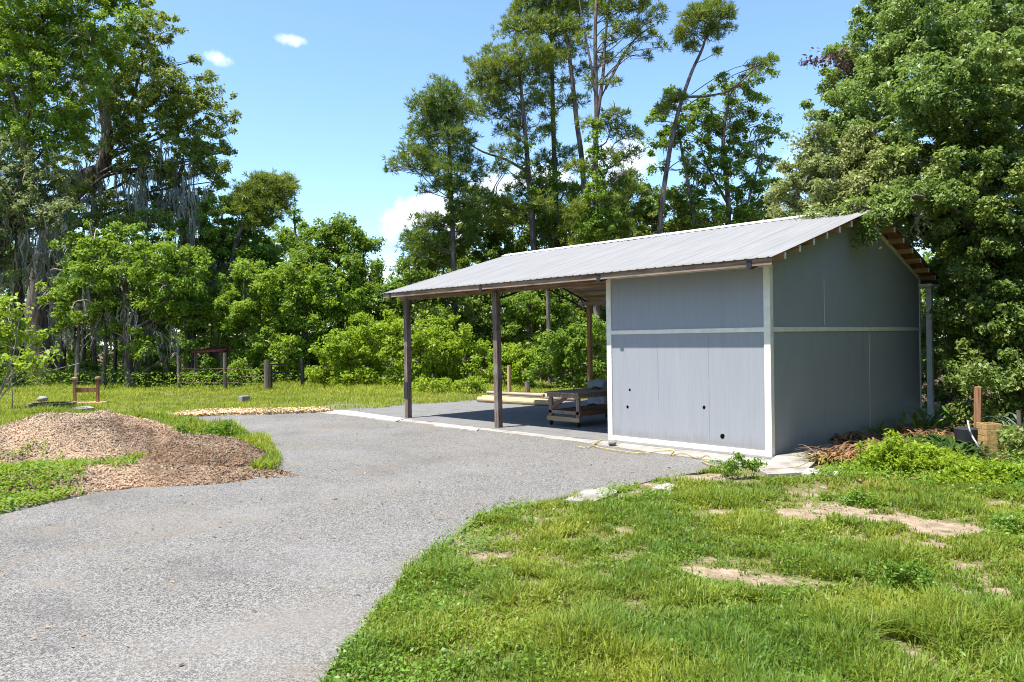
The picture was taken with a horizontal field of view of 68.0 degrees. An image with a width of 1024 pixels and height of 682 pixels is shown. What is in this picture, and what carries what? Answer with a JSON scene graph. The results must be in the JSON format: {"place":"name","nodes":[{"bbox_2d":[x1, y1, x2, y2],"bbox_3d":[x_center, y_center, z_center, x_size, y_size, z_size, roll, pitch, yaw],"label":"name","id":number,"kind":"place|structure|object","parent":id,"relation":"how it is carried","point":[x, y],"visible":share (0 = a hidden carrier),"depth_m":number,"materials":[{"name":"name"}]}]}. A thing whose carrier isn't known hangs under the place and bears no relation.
{"place":"outdoors","nodes":[
{"label":"outdoors","id":0,"kind":"place"},
{"bbox_2d":[0,378,587,415],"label":"meadow grass","id":1,"kind":"structure","parent":0,"point":[314,398],"depth_m":33.57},
{"bbox_2d":[0,413,725,681],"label":"driveway","id":2,"kind":"structure","parent":0,"point":[288,584],"depth_m":8.91,"materials":[{"name":"asphalt"}]},
{"bbox_2d":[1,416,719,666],"bbox_3d":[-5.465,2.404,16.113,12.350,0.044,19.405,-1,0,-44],"label":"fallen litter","id":3,"kind":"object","parent":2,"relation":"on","point":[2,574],"visible":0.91,"depth_m":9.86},
{"bbox_2d":[577,439,819,467],"bbox_3d":[3.577,2.243,15.252,4.904,0.034,2.953,-1,0,21],"label":"extension cord","id":4,"kind":"object","parent":2,"relation":"on","point":[678,453],"visible":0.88,"depth_m":15.31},
{"bbox_2d":[0,0,1022,349],"label":"sky","id":5,"kind":"structure","parent":0,"point":[320,85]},
{"bbox_2d":[0,340,1023,681],"bbox_3d":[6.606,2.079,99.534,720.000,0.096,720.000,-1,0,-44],"label":"ground","id":6,"kind":"structure","parent":0,"point":[944,526],"depth_m":9.14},
{"bbox_2d":[0,292,78,408],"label":"sapling","id":7,"kind":"object","parent":6,"relation":"on","point":[10,336],"visible":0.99,"depth_m":27.55,"materials":[{"name":"green plant"}]},
{"bbox_2d":[0,130,87,306],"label":"sage oak","id":8,"kind":"object","parent":6,"relation":"on","point":[19,203],"visible":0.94,"depth_m":41.83,"materials":[{"name":"green plant"}]},
{"bbox_2d":[27,401,76,407],"bbox_3d":[-17.669,2.471,29.162,1.640,0.200,1.640,-1,0,-44],"label":"fire ring","id":9,"kind":"object","parent":6,"relation":"on","point":[69,403],"visible":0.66,"depth_m":29.04,"materials":[{"name":"stone"}]},
{"bbox_2d":[33,211,78,380],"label":"wood edge tree","id":10,"kind":"object","parent":6,"relation":"on","point":[52,324],"visible":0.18,"depth_m":46.83,"materials":[{"name":"green plant"}]},
{"bbox_2d":[0,354,111,383],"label":"bush","id":11,"kind":"object","parent":6,"relation":"on","point":[84,364],"visible":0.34,"depth_m":45.76,"materials":[{"name":"green plant"}]},
{"bbox_2d":[0,438,139,513],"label":"creeping weeds","id":12,"kind":"object","parent":6,"relation":"on","point":[27,467],"visible":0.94,"depth_m":12.26,"materials":[{"name":"green plant"}]},
{"bbox_2d":[0,0,145,385],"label":"sweetgum tree","id":13,"kind":"object","parent":6,"relation":"on","point":[43,63],"visible":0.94,"depth_m":43.17,"materials":[{"name":"green plant"}]},
{"bbox_2d":[65,211,99,381],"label":"wood edge tree","id":14,"kind":"object","parent":6,"relation":"on","point":[82,344],"visible":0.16,"depth_m":49.88,"materials":[{"name":"green plant"}]},
{"bbox_2d":[72,377,109,403],"bbox_3d":[-16.913,1.998,30.351,1.318,1.120,0.750,-1,0,-11],"label":"wooden stand","id":15,"kind":"object","parent":6,"relation":"on","point":[96,389],"visible":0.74,"depth_m":30.31,"materials":[{"name":"brown wood"}]},
{"bbox_2d":[69,209,117,382],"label":"wood edge tree","id":16,"kind":"object","parent":6,"relation":"on","point":[92,214],"visible":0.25,"depth_m":45.94,"materials":[{"name":"green plant"}]},
{"bbox_2d":[96,211,130,382],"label":"wood edge tree","id":17,"kind":"object","parent":6,"relation":"on","point":[106,220],"visible":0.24,"depth_m":43.73,"materials":[{"name":"green plant"}]},
{"bbox_2d":[35,219,214,386],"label":"drooping elm","id":18,"kind":"object","parent":6,"relation":"on","point":[128,318],"visible":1,"depth_m":40.67,"materials":[{"name":"green plant"}]},
{"bbox_2d":[26,0,241,382],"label":"live oak","id":19,"kind":"object","parent":6,"relation":"on","point":[92,178],"visible":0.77,"depth_m":49.22,"materials":[{"name":"green plant"}]},
{"bbox_2d":[94,342,184,385],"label":"bush","id":20,"kind":"object","parent":6,"relation":"on","point":[158,368],"visible":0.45,"depth_m":42.45,"materials":[{"name":"green plant"}]},
{"bbox_2d":[0,403,286,468],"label":"bank grass","id":21,"kind":"structure","parent":6,"relation":"on","point":[263,441],"depth_m":21.48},
{"bbox_2d":[122,205,169,383],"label":"wood edge tree","id":22,"kind":"object","parent":6,"relation":"on","point":[141,214],"visible":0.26,"depth_m":44.80,"materials":[{"name":"green plant"}]},
{"bbox_2d":[0,410,299,499],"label":"mulch pile","id":23,"kind":"object","parent":6,"relation":"on","point":[173,457],"visible":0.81,"depth_m":15.06,"materials":[{"name":"wood"}]},
{"bbox_2d":[145,207,188,383],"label":"wood edge tree","id":24,"kind":"object","parent":6,"relation":"on","point":[166,224],"visible":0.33,"depth_m":45.27,"materials":[{"name":"green plant"}]},
{"bbox_2d":[175,206,216,368],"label":"wood edge tree","id":25,"kind":"object","parent":6,"relation":"on","point":[194,337],"visible":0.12,"depth_m":48.75,"materials":[{"name":"green plant"}]},
{"bbox_2d":[0,365,400,389],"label":"shaded herbage","id":26,"kind":"object","parent":6,"relation":"on","point":[120,372],"visible":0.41,"depth_m":40.87,"materials":[{"name":"green plant"}]},
{"bbox_2d":[171,416,246,435],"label":"weed clump","id":27,"kind":"object","parent":6,"relation":"on","point":[214,428],"visible":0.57,"depth_m":18.13,"materials":[{"name":"green plant"}]},
{"bbox_2d":[190,346,237,385],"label":"shelter","id":28,"kind":"object","parent":6,"relation":"on","point":[216,349],"visible":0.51,"depth_m":40.46,"materials":[{"name":"wood"}]},
{"bbox_2d":[175,355,261,386],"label":"bush","id":29,"kind":"object","parent":6,"relation":"on","point":[210,362],"visible":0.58,"depth_m":40.24,"materials":[{"name":"green plant"}]},
{"bbox_2d":[161,188,308,380],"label":"mossy oak","id":30,"kind":"object","parent":6,"relation":"on","point":[224,237],"visible":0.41,"depth_m":47.41,"materials":[{"name":"green plant"}]},
{"bbox_2d":[201,256,290,382],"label":"vine mound","id":31,"kind":"object","parent":6,"relation":"on","point":[228,316],"visible":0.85,"depth_m":41.25,"materials":[{"name":"green plant"}]},
{"bbox_2d":[184,411,328,416],"bbox_3d":[-8.771,2.450,25.875,5.156,0.100,2.084,-1,0,-14],"label":"gravel strip","id":32,"kind":"object","parent":6,"relation":"on","point":[257,413],"visible":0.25,"depth_m":25.01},
{"bbox_2d":[169,406,332,415],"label":"gravel stones","id":33,"kind":"object","parent":32,"relation":"on","point":[232,410],"visible":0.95,"depth_m":25.44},
{"bbox_2d":[177,353,336,389],"bbox_3d":[-12.984,1.582,38.566,8.153,2.003,3.958,-1,0,-15],"label":"wire fence","id":34,"kind":"object","parent":6,"relation":"on","point":[224,375],"visible":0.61,"depth_m":38.76,"materials":[{"name":"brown wood"}]},
{"bbox_2d":[223,167,301,372],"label":"leaning pine","id":35,"kind":"object","parent":6,"relation":"on","point":[261,199],"visible":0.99,"depth_m":46.37,"materials":[{"name":"green plant"}]},
{"bbox_2d":[264,358,304,391],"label":"gate","id":36,"kind":"structure","parent":6,"relation":"on","point":[268,379],"depth_m":36.91,"materials":[{"name":"grey wood"}]},
{"bbox_2d":[258,204,320,312],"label":"distant tree","id":37,"kind":"object","parent":6,"relation":"on","point":[286,234],"visible":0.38,"depth_m":57.60,"materials":[{"name":"green plant"}]},
{"bbox_2d":[270,333,308,383],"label":"bush","id":38,"kind":"object","parent":6,"relation":"on","point":[289,340],"visible":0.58,"depth_m":40.35,"materials":[{"name":"green plant"}]},
{"bbox_2d":[242,258,379,382],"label":"vine thicket","id":39,"kind":"object","parent":6,"relation":"on","point":[318,287],"visible":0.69,"depth_m":41.23,"materials":[{"name":"green plant"}]},
{"bbox_2d":[304,348,354,385],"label":"bush","id":40,"kind":"object","parent":6,"relation":"on","point":[320,374],"visible":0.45,"depth_m":38.89,"materials":[{"name":"green plant"}]},
{"bbox_2d":[285,211,386,379],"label":"domed tree","id":41,"kind":"object","parent":6,"relation":"on","point":[342,254],"visible":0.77,"depth_m":43.64,"materials":[{"name":"green plant"}]},
{"bbox_2d":[307,309,403,387],"bbox_3d":[-7.482,0.451,38.366,4.933,4.271,3.252,-1,0,27],"label":"bush","id":42,"kind":"object","parent":6,"relation":"on","point":[346,356],"visible":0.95,"depth_m":37.99,"materials":[{"name":"green plant"}]},
{"bbox_2d":[328,410,404,421],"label":"concrete slab","id":43,"kind":"structure","parent":6,"relation":"on","point":[372,416],"depth_m":23.87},
{"bbox_2d":[360,257,457,359],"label":"understory tree","id":44,"kind":"object","parent":6,"relation":"on","point":[409,276],"visible":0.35,"depth_m":42.66,"materials":[{"name":"green plant"}]},
{"bbox_2d":[385,318,447,385],"bbox_3d":[-4.750,0.682,37.798,2.409,3.682,3.089,-1,0,-44],"label":"bush","id":45,"kind":"object","parent":6,"relation":"on","point":[418,367],"visible":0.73,"depth_m":37.31,"materials":[{"name":"green plant"}]},
{"bbox_2d":[396,225,468,360],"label":"understory tree","id":46,"kind":"object","parent":6,"relation":"on","point":[461,253],"visible":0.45,"depth_m":45.77,"materials":[{"name":"green plant"}]},
{"bbox_2d":[412,373,453,393],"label":"bush","id":47,"kind":"object","parent":6,"relation":"on","point":[432,385],"visible":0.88,"depth_m":33.66,"materials":[{"name":"green plant"}]},
{"bbox_2d":[380,72,499,378],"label":"pine tree","id":48,"kind":"object","parent":6,"relation":"on","point":[439,111],"visible":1,"depth_m":43.66,"materials":[{"name":"green plant"}]},
{"bbox_2d":[389,184,506,364],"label":"understory tree","id":49,"kind":"object","parent":6,"relation":"on","point":[487,253],"visible":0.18,"depth_m":49.48,"materials":[{"name":"green plant"}]},
{"bbox_2d":[415,314,491,384],"bbox_3d":[-3.006,0.744,37.756,3.493,4.210,3.647,-1,0,-44],"label":"bush","id":50,"kind":"object","parent":6,"relation":"on","point":[444,339],"visible":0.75,"depth_m":37.55,"materials":[{"name":"green plant"}]},
{"bbox_2d":[433,424,478,430],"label":"concrete slab","id":51,"kind":"structure","parent":6,"relation":"on","point":[457,427],"depth_m":20.33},
{"bbox_2d":[451,373,488,393],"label":"bush","id":52,"kind":"object","parent":6,"relation":"on","point":[477,385],"visible":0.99,"depth_m":33.60,"materials":[{"name":"green plant"}]},
{"bbox_2d":[421,294,521,377],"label":"understory tree","id":53,"kind":"object","parent":6,"relation":"on","point":[476,304],"visible":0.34,"depth_m":43.18,"materials":[{"name":"green plant"}]},
{"bbox_2d":[470,342,535,386],"bbox_3d":[-0.249,1.355,37.079,3.113,2.630,2.822,-1,0,-44],"label":"bush","id":54,"kind":"object","parent":6,"relation":"on","point":[512,355],"visible":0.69,"depth_m":36.76,"materials":[{"name":"green plant"}]},
{"bbox_2d":[456,7,562,377],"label":"pine tree","id":55,"kind":"object","parent":6,"relation":"on","point":[517,62],"visible":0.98,"depth_m":45.86,"materials":[{"name":"green plant"}]},
{"bbox_2d":[0,226,1021,374],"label":"wood","id":56,"kind":"object","parent":6,"relation":"on","point":[120,357],"visible":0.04,"depth_m":61.61,"materials":[{"name":"green plant"}]},
{"bbox_2d":[474,181,581,292],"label":"understory tree","id":57,"kind":"object","parent":6,"relation":"on","point":[511,244],"visible":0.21,"depth_m":50.31,"materials":[{"name":"green plant"}]},
{"bbox_2d":[481,288,586,380],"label":"understory tree","id":58,"kind":"object","parent":6,"relation":"on","point":[533,312],"visible":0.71,"depth_m":42.56,"materials":[{"name":"green plant"}]},
{"bbox_2d":[317,412,770,465],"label":"concrete kerb","id":59,"kind":"structure","parent":6,"relation":"on","point":[681,452],"depth_m":16.43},
{"bbox_2d":[521,161,569,376],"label":"understory tree","id":60,"kind":"object","parent":6,"relation":"on","point":[549,233],"visible":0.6,"depth_m":46.83,"materials":[{"name":"green plant"}]},
{"bbox_2d":[546,291,550,383],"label":"snag","id":61,"kind":"object","parent":6,"relation":"on","point":[548,310],"visible":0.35,"depth_m":40.19,"materials":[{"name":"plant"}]},
{"bbox_2d":[505,0,593,375],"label":"pine tree","id":62,"kind":"object","parent":6,"relation":"on","point":[517,7],"visible":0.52,"depth_m":47.60,"materials":[{"name":"green plant"}]},
{"bbox_2d":[519,314,606,388],"bbox_3d":[3.023,0.694,36.150,5.347,3.921,3.265,-1,0,-6],"label":"bush","id":63,"kind":"object","parent":6,"relation":"on","point":[559,342],"visible":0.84,"depth_m":35.67,"materials":[{"name":"green plant"}]},
{"bbox_2d":[542,0,606,376],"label":"pine tree","id":64,"kind":"object","parent":6,"relation":"on","point":[568,51],"visible":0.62,"depth_m":46.86,"materials":[{"name":"green plant"}]},
{"bbox_2d":[551,290,606,368],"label":"understory tree","id":65,"kind":"object","parent":6,"relation":"on","point":[602,309],"visible":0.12,"depth_m":43.96,"materials":[{"name":"green plant"}]},
{"bbox_2d":[564,485,618,503],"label":"concrete slab","id":66,"kind":"structure","parent":6,"relation":"on","point":[589,494],"depth_m":11.27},
{"bbox_2d":[561,171,666,244],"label":"understory tree","id":67,"kind":"object","parent":6,"relation":"on","point":[641,218],"visible":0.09,"depth_m":49.28,"materials":[{"name":"green plant"}]},
{"bbox_2d":[557,0,671,379],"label":"pine tree","id":68,"kind":"object","parent":6,"relation":"on","point":[613,221],"visible":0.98,"depth_m":42.86,"materials":[{"name":"green plant"}]},
{"bbox_2d":[599,150,644,240],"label":"understory tree","id":69,"kind":"object","parent":6,"relation":"on","point":[638,212],"visible":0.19,"depth_m":44.36,"materials":[{"name":"green plant"}]},
{"bbox_2d":[614,184,709,239],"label":"understory tree","id":70,"kind":"object","parent":6,"relation":"on","point":[675,224],"visible":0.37,"depth_m":48.11,"materials":[{"name":"green plant"}]},
{"bbox_2d":[306,466,1023,681],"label":"lawn grass","id":71,"kind":"structure","parent":6,"relation":"on","point":[973,619],"depth_m":6.66,"materials":[{"name":"plant"}]},
{"bbox_2d":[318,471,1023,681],"bbox_3d":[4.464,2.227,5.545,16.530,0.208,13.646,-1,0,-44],"label":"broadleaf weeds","id":72,"kind":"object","parent":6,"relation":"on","point":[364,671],"visible":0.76,"depth_m":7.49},
{"bbox_2d":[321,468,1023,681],"bbox_3d":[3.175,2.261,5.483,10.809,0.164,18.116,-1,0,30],"label":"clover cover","id":73,"kind":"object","parent":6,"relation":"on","point":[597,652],"visible":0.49,"depth_m":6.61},
{"bbox_2d":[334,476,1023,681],"bbox_3d":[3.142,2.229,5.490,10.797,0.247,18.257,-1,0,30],"label":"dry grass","id":74,"kind":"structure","parent":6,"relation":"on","point":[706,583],"depth_m":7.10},
{"bbox_2d":[641,51,790,229],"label":"vine covered tree","id":75,"kind":"object","parent":6,"relation":"on","point":[743,211],"visible":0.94,"depth_m":45.85,"materials":[{"name":"green plant"}]},
{"bbox_2d":[652,0,779,233],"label":"pine tree","id":76,"kind":"object","parent":6,"relation":"on","point":[699,13],"visible":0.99,"depth_m":43.88,"materials":[{"name":"green plant"}]},
{"bbox_2d":[709,451,767,478],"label":"weed clump","id":77,"kind":"object","parent":6,"relation":"on","point":[731,467],"visible":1,"depth_m":12.55,"materials":[{"name":"green plant"}]},
{"bbox_2d":[707,176,796,226],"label":"understory tree","id":78,"kind":"object","parent":6,"relation":"on","point":[775,179],"visible":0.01,"depth_m":47.74,"materials":[{"name":"green plant"}]},
{"bbox_2d":[757,445,831,476],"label":"concrete slab","id":79,"kind":"structure","parent":6,"relation":"on","point":[779,463],"depth_m":13.68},
{"bbox_2d":[792,444,863,464],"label":"dead fern","id":80,"kind":"object","parent":6,"relation":"on","point":[835,455],"visible":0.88,"depth_m":13.95,"materials":[{"name":"brown plant"}]},
{"bbox_2d":[761,120,924,420],"bbox_3d":[8.909,-1.750,20.048,3.726,8.264,3.810,-1,0,-44],"label":"scrub oak","id":81,"kind":"object","parent":6,"relation":"on","point":[820,185],"visible":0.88,"depth_m":19.89,"materials":[{"name":"green plant"}]},
{"bbox_2d":[812,439,873,456],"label":"dead fern","id":82,"kind":"object","parent":6,"relation":"on","point":[849,447],"visible":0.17,"depth_m":14.90,"materials":[{"name":"brown plant"}]},
{"bbox_2d":[834,488,867,505],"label":"weed clump","id":83,"kind":"object","parent":6,"relation":"on","point":[845,499],"visible":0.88,"depth_m":10.54,"materials":[{"name":"green plant"}]},
{"bbox_2d":[847,487,876,508],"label":"weed clump","id":84,"kind":"object","parent":6,"relation":"on","point":[866,494],"visible":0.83,"depth_m":10.41,"materials":[{"name":"green plant"}]},
{"bbox_2d":[827,429,897,446],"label":"dead fern","id":85,"kind":"object","parent":6,"relation":"on","point":[862,436],"visible":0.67,"depth_m":16.53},
{"bbox_2d":[838,428,923,475],"bbox_3d":[6.384,1.924,12.939,1.300,0.867,1.271,-1,0,-44],"label":"weed clump","id":86,"kind":"object","parent":6,"relation":"on","point":[880,459],"visible":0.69,"depth_m":12.79,"materials":[{"name":"green plant"}]},
{"bbox_2d":[866,558,939,592],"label":"weed clump","id":87,"kind":"object","parent":6,"relation":"on","point":[903,569],"visible":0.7,"depth_m":7.00,"materials":[{"name":"green plant"}]},
{"bbox_2d":[793,174,1023,412],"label":"hanging oak","id":88,"kind":"object","parent":6,"relation":"on","point":[900,195],"visible":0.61,"depth_m":17.37,"materials":[{"name":"green plant"}]},
{"bbox_2d":[798,0,1023,396],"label":"laurel oak","id":89,"kind":"object","parent":6,"relation":"on","point":[978,67],"visible":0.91,"depth_m":18.80,"materials":[{"name":"green plant"}]},
{"bbox_2d":[868,424,953,436],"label":"dead fern","id":90,"kind":"object","parent":6,"relation":"on","point":[905,429],"visible":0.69,"depth_m":17.67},
{"bbox_2d":[809,434,1023,496],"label":"bed ground cover","id":91,"kind":"object","parent":6,"relation":"on","point":[831,469],"visible":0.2,"depth_m":12.39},
{"bbox_2d":[878,438,982,475],"bbox_3d":[7.152,2.052,12.835,1.641,0.824,1.334,-1,0,-24],"label":"weed clump","id":92,"kind":"object","parent":6,"relation":"on","point":[931,456],"visible":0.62,"depth_m":12.67,"materials":[{"name":"green plant"}]},
{"bbox_2d":[891,403,971,430],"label":"strap leaf plant","id":93,"kind":"object","parent":6,"relation":"on","point":[924,421],"visible":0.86,"depth_m":18.72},
{"bbox_2d":[903,433,999,448],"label":"strap leaf plant","id":94,"kind":"object","parent":6,"relation":"on","point":[935,436],"visible":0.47,"depth_m":15.17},
{"bbox_2d":[921,274,999,426],"bbox_3d":[12.194,0.096,21.321,2.634,4.896,6.234,-1,0,23],"label":"shrub","id":95,"kind":"object","parent":6,"relation":"on","point":[944,395],"visible":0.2,"depth_m":21.86,"materials":[{"name":"green plant"}]},
{"bbox_2d":[918,441,1013,459],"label":"strap leaf plant","id":96,"kind":"object","parent":6,"relation":"on","point":[971,449],"visible":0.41,"depth_m":14.12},
{"bbox_2d":[953,426,978,447],"bbox_3d":[8.926,1.958,14.900,0.436,0.520,0.440,-1,0,-44],"label":"plant pot","id":97,"kind":"object","parent":6,"relation":"on","point":[961,433],"visible":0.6,"depth_m":14.75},
{"bbox_2d":[929,456,1023,486],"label":"weed clump","id":98,"kind":"object","parent":6,"relation":"on","point":[973,471],"visible":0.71,"depth_m":11.65,"materials":[{"name":"green plant"}]},
{"bbox_2d":[974,387,982,428],"bbox_3d":[9.583,1.574,15.594,0.130,1.268,0.150,-1,0,-44],"label":"wooden post","id":99,"kind":"object","parent":6,"relation":"on","point":[978,403],"visible":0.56,"depth_m":15.54,"materials":[{"name":"brown wood"}]},
{"bbox_2d":[937,259,1023,427],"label":"shrub","id":100,"kind":"object","parent":6,"relation":"on","point":[999,378],"visible":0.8,"depth_m":17.44,"materials":[{"name":"green plant"}]},
{"bbox_2d":[976,422,1002,453],"bbox_3d":[9.189,1.874,14.600,0.300,0.583,0.322,-1,0,0],"label":"wooden crate","id":101,"kind":"object","parent":6,"relation":"on","point":[986,431],"visible":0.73,"depth_m":14.44,"materials":[{"name":"brown wood"}]},
{"bbox_2d":[979,506,1023,536],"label":"weed clump","id":102,"kind":"object","parent":6,"relation":"on","point":[1004,522],"visible":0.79,"depth_m":8.84,"materials":[{"name":"green plant"}]},
{"bbox_2d":[994,410,1023,460],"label":"shrub","id":103,"kind":"object","parent":6,"relation":"on","point":[1014,438],"visible":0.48,"depth_m":14.12,"materials":[{"name":"green plant"}]},
{"bbox_2d":[587,380,606,403],"bbox_3d":[2.912,1.763,24.601,0.640,0.980,0.700,-1,0,-44],"label":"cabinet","id":104,"kind":"object","parent":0,"point":[598,383],"visible":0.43,"depth_m":24.38,"materials":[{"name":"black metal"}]},
{"bbox_2d":[328,399,947,458],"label":"carport floor","id":105,"kind":"structure","parent":0,"point":[520,417],"depth_m":22.67,"materials":[{"name":"concrete"}]},
{"bbox_2d":[477,397,548,405],"bbox_3d":[0.051,2.188,27.577,3.415,0.210,0.207,-1,0,40],"label":"timber pole","id":106,"kind":"object","parent":105,"relation":"on","point":[516,401],"visible":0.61,"depth_m":27.36,"materials":[{"name":"brown wood"}]},
{"bbox_2d":[486,391,544,396],"bbox_3d":[0.107,2.053,29.426,3.006,0.147,0.145,-1,0,44],"label":"timber pole","id":107,"kind":"object","parent":105,"relation":"on","point":[520,394],"visible":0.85,"depth_m":29.17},
{"bbox_2d":[544,386,607,426],"bbox_3d":[2.265,1.810,21.160,2.660,0.908,1.220,-1,0,-44],"label":"workbench","id":108,"kind":"object","parent":105,"relation":"on","point":[578,410],"visible":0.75,"depth_m":20.46,"materials":[{"name":"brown wood"}]},
{"bbox_2d":[382,205,940,456],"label":"pole barn","id":109,"kind":"structure","parent":105,"relation":"on","point":[773,337],"depth_m":16.76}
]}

